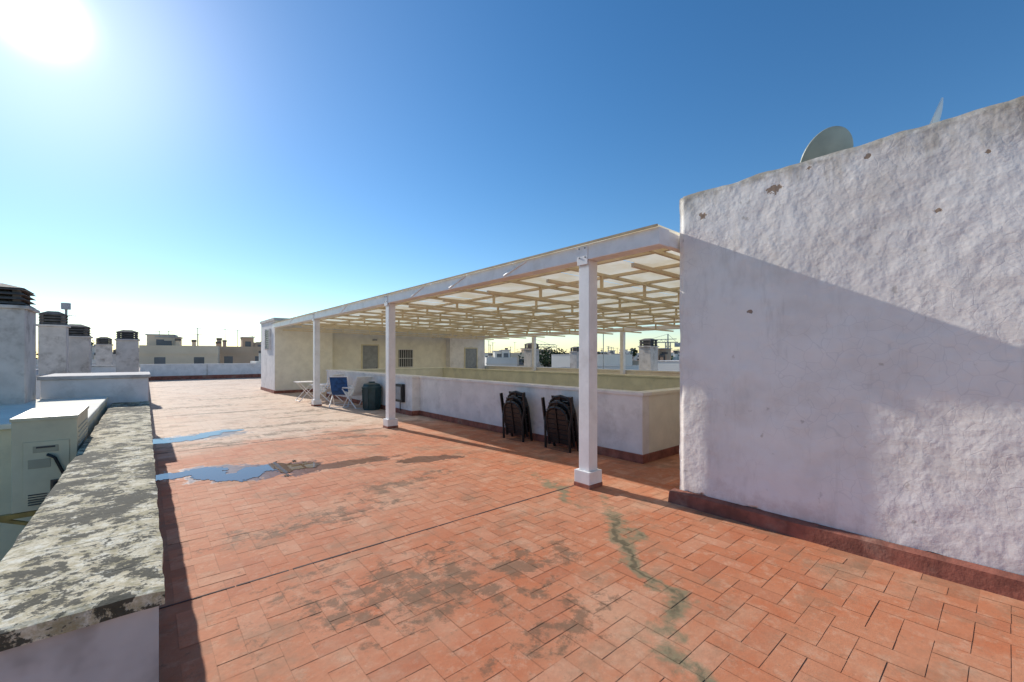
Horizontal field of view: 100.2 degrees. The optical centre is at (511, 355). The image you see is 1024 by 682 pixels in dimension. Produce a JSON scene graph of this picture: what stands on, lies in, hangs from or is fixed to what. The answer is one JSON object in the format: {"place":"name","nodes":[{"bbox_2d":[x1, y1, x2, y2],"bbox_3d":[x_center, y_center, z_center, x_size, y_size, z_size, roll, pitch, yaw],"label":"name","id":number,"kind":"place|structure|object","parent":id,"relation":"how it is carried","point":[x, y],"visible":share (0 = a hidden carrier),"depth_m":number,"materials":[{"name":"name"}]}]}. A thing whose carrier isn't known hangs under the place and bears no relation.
{"place":"outdoors","nodes":[
{"label":"outdoors","id":0,"kind":"place"},
{"bbox_2d":[0,396,107,560],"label":"neighbour building","id":1,"kind":"structure","parent":0,"point":[10,533],"depth_m":4.60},
{"bbox_2d":[0,283,39,404],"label":"chimney stack","id":2,"kind":"object","parent":1,"relation":"on","point":[18,312],"visible":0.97,"depth_m":6.37,"materials":[{"name":"paint"}]},
{"bbox_2d":[36,345,95,362],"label":"apartment building","id":3,"kind":"structure","parent":0,"point":[93,354],"depth_m":49.69,"materials":[{"name":"concrete"}]},
{"bbox_2d":[36,363,139,398],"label":"neighbour building","id":4,"kind":"structure","parent":0,"point":[95,368],"depth_m":17.27,"materials":[{"name":"white paint"}]},
{"bbox_2d":[36,311,70,374],"bbox_3d":[-12.135,0.315,11.331,0.580,2.970,0.580,0,0,-41],"label":"chimney stack","id":5,"kind":"object","parent":4,"relation":"on","point":[53,341],"visible":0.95,"depth_m":11.15,"materials":[{"name":"paint"}]},
{"bbox_2d":[61,303,75,315],"bbox_3d":[-12.727,-0.100,12.206,0.400,2.800,0.195,0,0,-41],"label":"television antenna","id":6,"kind":"object","parent":4,"relation":"on","point":[66,307],"visible":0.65,"depth_m":12.18,"materials":[{"name":"grey metal"}]},
{"bbox_2d":[68,324,92,372],"bbox_3d":[-13.254,0.425,13.005,0.700,2.750,0.700,0,0,-41],"label":"chimney stack","id":7,"kind":"object","parent":4,"relation":"on","point":[80,336],"visible":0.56,"depth_m":12.85,"materials":[{"name":"paint"}]},
{"bbox_2d":[94,337,113,364],"bbox_3d":[-19.070,0.465,20.006,0.630,2.670,0.630,0,0,-41],"label":"chimney stack","id":8,"kind":"object","parent":4,"relation":"on","point":[104,350],"visible":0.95,"depth_m":19.81,"materials":[{"name":"concrete"}]},
{"bbox_2d":[113,349,115,364],"bbox_3d":[-23.363,0.700,25.414,0.580,2.200,0.580,0,0,-41],"label":"chimney stack","id":9,"kind":"object","parent":4,"relation":"on","point":[114,357],"visible":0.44,"depth_m":25.11,"materials":[{"name":"concrete"}]},
{"bbox_2d":[114,330,139,371],"bbox_3d":[-14.306,0.425,15.923,0.700,2.750,0.700,0,0,-41],"label":"chimney stack","id":10,"kind":"object","parent":4,"relation":"on","point":[127,351],"visible":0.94,"depth_m":15.69,"materials":[{"name":"concrete"}]},
{"bbox_2d":[139,328,219,366],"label":"apartment building","id":11,"kind":"structure","parent":0,"point":[159,348],"depth_m":55.36,"materials":[{"name":"paint"}]},
{"bbox_2d":[216,329,260,362],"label":"apartment building","id":12,"kind":"structure","parent":0,"point":[247,350],"depth_m":66.04,"materials":[{"name":"paint"}]},
{"bbox_2d":[250,351,260,362],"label":"apartment building","id":13,"kind":"structure","parent":0,"point":[259,352],"depth_m":53.65,"materials":[{"name":"paint"}]},
{"bbox_2d":[485,344,517,365],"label":"apartment building","id":14,"kind":"structure","parent":0,"point":[501,358],"depth_m":70.79,"materials":[{"name":"concrete"}]},
{"bbox_2d":[0,0,1023,357],"label":"sky","id":15,"kind":"structure","parent":0,"point":[181,167],"materials":[{"name":"blue"}]},
{"bbox_2d":[485,354,679,370],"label":"neighbour building","id":16,"kind":"structure","parent":0,"point":[611,361],"depth_m":42.09,"materials":[{"name":"white paint"}]},
{"bbox_2d":[523,343,539,366],"bbox_3d":[1.139,0.675,24.947,0.700,2.850,0.700,0,0,-41],"label":"chimney stack","id":17,"kind":"object","parent":16,"relation":"on","point":[527,349],"visible":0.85,"depth_m":24.78,"materials":[{"name":"concrete"}]},
{"bbox_2d":[570,347,578,367],"bbox_3d":[3.916,0.775,26.010,0.630,2.650,0.630,0,0,-41],"label":"chimney stack","id":18,"kind":"object","parent":16,"relation":"on","point":[574,358],"visible":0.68,"depth_m":25.77,"materials":[{"name":"paint"}]},
{"bbox_2d":[603,334,603,368],"bbox_3d":[4.546,0.250,21.281,0.952,3.500,0.275,0,0,-14],"label":"television antenna","id":19,"kind":"object","parent":16,"relation":"on","point":[603,351],"visible":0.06,"depth_m":21.26,"materials":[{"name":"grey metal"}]},
{"bbox_2d":[638,338,658,370],"bbox_3d":[6.356,0.650,19.936,0.700,2.900,0.700,0,0,-41],"label":"chimney stack","id":20,"kind":"object","parent":16,"relation":"on","point":[648,354],"visible":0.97,"depth_m":19.74,"materials":[{"name":"concrete"}]},
{"bbox_2d":[604,346,627,353],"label":"apartment building","id":21,"kind":"structure","parent":0,"point":[613,351],"depth_m":105.37,"materials":[{"name":"concrete"}]},
{"bbox_2d":[628,351,638,359],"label":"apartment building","id":22,"kind":"structure","parent":0,"point":[636,357],"depth_m":282.48,"materials":[{"name":"concrete"}]},
{"bbox_2d":[632,348,671,364],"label":"apartment building","id":23,"kind":"structure","parent":0,"point":[664,353],"depth_m":57.85,"materials":[{"name":"concrete"}]},
{"bbox_2d":[673,342,679,359],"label":"apartment building","id":24,"kind":"structure","parent":0,"point":[676,357],"depth_m":73.17,"materials":[{"name":"concrete"}]},
{"label":"ground","id":25,"kind":"structure","parent":0,"visible":0},
{"bbox_2d":[140,363,260,380],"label":"boundary wall","id":26,"kind":"structure","parent":25,"relation":"on","point":[198,371],"depth_m":29.23,"materials":[{"name":"white paint"}]},
{"bbox_2d":[36,340,672,366],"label":"distant trees","id":27,"kind":"object","parent":25,"relation":"on","point":[547,361],"visible":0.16,"depth_m":77.08,"materials":[{"name":"green plant"}]},
{"bbox_2d":[505,342,569,366],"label":"apartment building","id":28,"kind":"structure","parent":25,"relation":"on","point":[518,359],"depth_m":102.73,"materials":[{"name":"concrete"}]},
{"bbox_2d":[538,340,555,346],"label":"tower crane","id":29,"kind":"object","parent":25,"relation":"on","point":[546,344],"visible":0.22,"depth_m":219.21,"materials":[{"name":"grey metal"}]},
{"bbox_2d":[485,366,679,375],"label":"boundary wall","id":30,"kind":"structure","parent":25,"relation":"on","point":[644,372],"depth_m":18.98,"materials":[{"name":"white paint"}]},
{"bbox_2d":[652,334,679,347],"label":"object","id":31,"kind":"object","parent":25,"relation":"on","point":[676,344],"visible":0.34,"depth_m":205.78,"materials":[{"name":"white concrete"}]},
{"bbox_3d":[-4.523,9.305,15.879,17.000,14.590,42.000,0,0,-41],"label":"apartment block","id":32,"kind":"object","parent":25,"relation":"on","visible":0},
{"bbox_2d":[0,401,164,681],"bbox_3d":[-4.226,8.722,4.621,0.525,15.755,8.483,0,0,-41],"label":"parapet wall","id":33,"kind":"structure","parent":32,"relation":"on","point":[82,593],"depth_m":1.68,"materials":[{"name":"grey concrete"}]},
{"bbox_2d":[0,405,88,525],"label":"air conditioner unit","id":34,"kind":"object","parent":33,"relation":"attached to","point":[47,444],"visible":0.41,"depth_m":3.89,"materials":[{"name":"paint"}]},
{"bbox_2d":[37,372,150,409],"bbox_3d":[-7.874,2.975,8.200,1.435,5.250,1.780,0,0,-41],"label":"duct enclosure","id":35,"kind":"object","parent":32,"relation":"on","point":[116,387],"visible":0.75,"depth_m":7.60,"materials":[{"name":"white paint"}]},
{"bbox_2d":[326,367,679,463],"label":"light well parapet","id":36,"kind":"structure","parent":32,"relation":"on","point":[638,418],"depth_m":9.14,"materials":[{"name":"white paint"}]},
{"bbox_2d":[395,384,404,409],"bbox_3d":[-3.090,1.140,11.773,0.120,0.720,0.400,0,0,-41],"label":"electric meter box","id":37,"kind":"object","parent":36,"relation":"attached to","point":[400,393],"visible":1,"depth_m":11.65,"materials":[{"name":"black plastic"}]},
{"bbox_2d":[148,377,1023,681],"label":"terrace slab","id":38,"kind":"structure","parent":32,"relation":"on","point":[174,657],"depth_m":3.10,"materials":[{"name":"tile"}]},
{"bbox_2d":[260,318,485,393],"bbox_3d":[-6.718,0.000,22.677,11.185,3.200,2.920,0,0,-41],"label":"terrace room","id":39,"kind":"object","parent":38,"relation":"on","point":[286,359],"visible":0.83,"depth_m":20.28,"materials":[{"name":"white paint"}]},
{"bbox_2d":[148,378,1023,681],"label":"terrace floor tiles","id":40,"kind":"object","parent":38,"relation":"on","point":[420,648],"visible":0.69,"depth_m":3.08,"materials":[{"name":"tile"}]},
{"bbox_2d":[153,429,243,443],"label":"puddle","id":41,"kind":"object","parent":40,"relation":"on","point":[188,438],"visible":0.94,"depth_m":8.33,"materials":[{"name":"blue liquid"}]},
{"bbox_2d":[156,460,319,481],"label":"puddle","id":42,"kind":"object","parent":40,"relation":"on","point":[218,474],"visible":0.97,"depth_m":5.83,"materials":[{"name":"blue liquid"}]},
{"bbox_2d":[294,381,312,401],"bbox_3d":[-7.305,1.262,15.207,0.700,0.694,0.600,0,0,-41],"label":"folding table","id":43,"kind":"object","parent":40,"relation":"on","point":[297,382],"visible":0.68,"depth_m":15.14,"materials":[{"name":"white metal"}]},
{"bbox_2d":[310,374,344,402],"bbox_3d":[-6.359,1.125,14.738,0.976,0.976,0.584,0,0,19],"label":"folding deck chair","id":44,"kind":"object","parent":40,"relation":"on","point":[323,388],"visible":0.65,"depth_m":14.64,"materials":[{"name":"white metal"}]},
{"bbox_2d":[328,376,352,407],"bbox_3d":[-5.435,1.125,13.620,0.584,0.976,0.976,0,0,-11],"label":"folding deck chair","id":45,"kind":"object","parent":40,"relation":"on","point":[337,383],"visible":0.81,"depth_m":13.29,"materials":[{"name":"blue fabric"}]},
{"bbox_2d":[342,376,372,408],"bbox_3d":[-4.840,1.125,13.336,0.976,0.976,0.584,0,0,39],"label":"folding deck chair","id":46,"kind":"object","parent":40,"relation":"on","point":[356,390],"visible":0.68,"depth_m":13.10,"materials":[{"name":"white metal"}]},
{"bbox_2d":[148,384,573,608],"bbox_3d":[-8.697,1.597,13.290,3.970,0.004,24.517,0,0,-41],"label":"expansion joint","id":47,"kind":"object","parent":40,"relation":"on","point":[332,556],"visible":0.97,"depth_m":3.63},
{"bbox_2d":[362,381,381,410],"bbox_3d":[-4.165,1.185,12.696,0.556,0.830,0.556,0,0,-18],"label":"compost bin","id":48,"kind":"object","parent":40,"relation":"on","point":[371,395],"visible":1,"depth_m":12.49,"materials":[{"name":"teal plastic"}]},
{"bbox_2d":[271,224,679,489],"bbox_3d":[0.015,0.121,14.810,11.302,2.959,17.730,0,0,-41],"label":"pergola","id":49,"kind":"object","parent":40,"relation":"on","point":[537,283],"visible":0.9,"depth_m":8.80,"materials":[{"name":"white metal"}]},
{"bbox_2d":[500,391,532,441],"bbox_3d":[0.098,1.151,8.157,0.320,0.968,0.697,0,0,-41],"label":"folded garden chair","id":50,"kind":"object","parent":40,"relation":"on","point":[516,419],"visible":0.96,"depth_m":8.06,"materials":[{"name":"black plastic"}]},
{"bbox_2d":[541,395,578,452],"bbox_3d":[0.846,1.151,7.284,0.320,0.968,0.697,0,0,-41],"label":"folded garden chair","id":51,"kind":"object","parent":40,"relation":"on","point":[560,421],"visible":0.94,"depth_m":7.20,"materials":[{"name":"black plastic"}]},
{"bbox_2d":[668,96,1023,600],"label":"stair housing","id":52,"kind":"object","parent":40,"relation":"on","point":[851,361],"visible":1,"depth_m":3.41,"materials":[{"name":"white paint"}]},
{"bbox_2d":[800,126,852,162],"bbox_3d":[3.360,-2.040,4.576,0.547,0.680,0.459,0,0,-41],"label":"satellite dish","id":53,"kind":"object","parent":52,"relation":"on","point":[829,140],"visible":0.3,"depth_m":4.46,"materials":[{"name":"paint"}]},
{"bbox_2d":[930,97,942,123],"bbox_3d":[3.864,-2.016,3.907,0.416,0.633,0.420,0,0,-25],"label":"satellite dish","id":54,"kind":"object","parent":52,"relation":"on","point":[936,117],"visible":0.27,"depth_m":3.78,"materials":[{"name":"white paint"}]}
]}

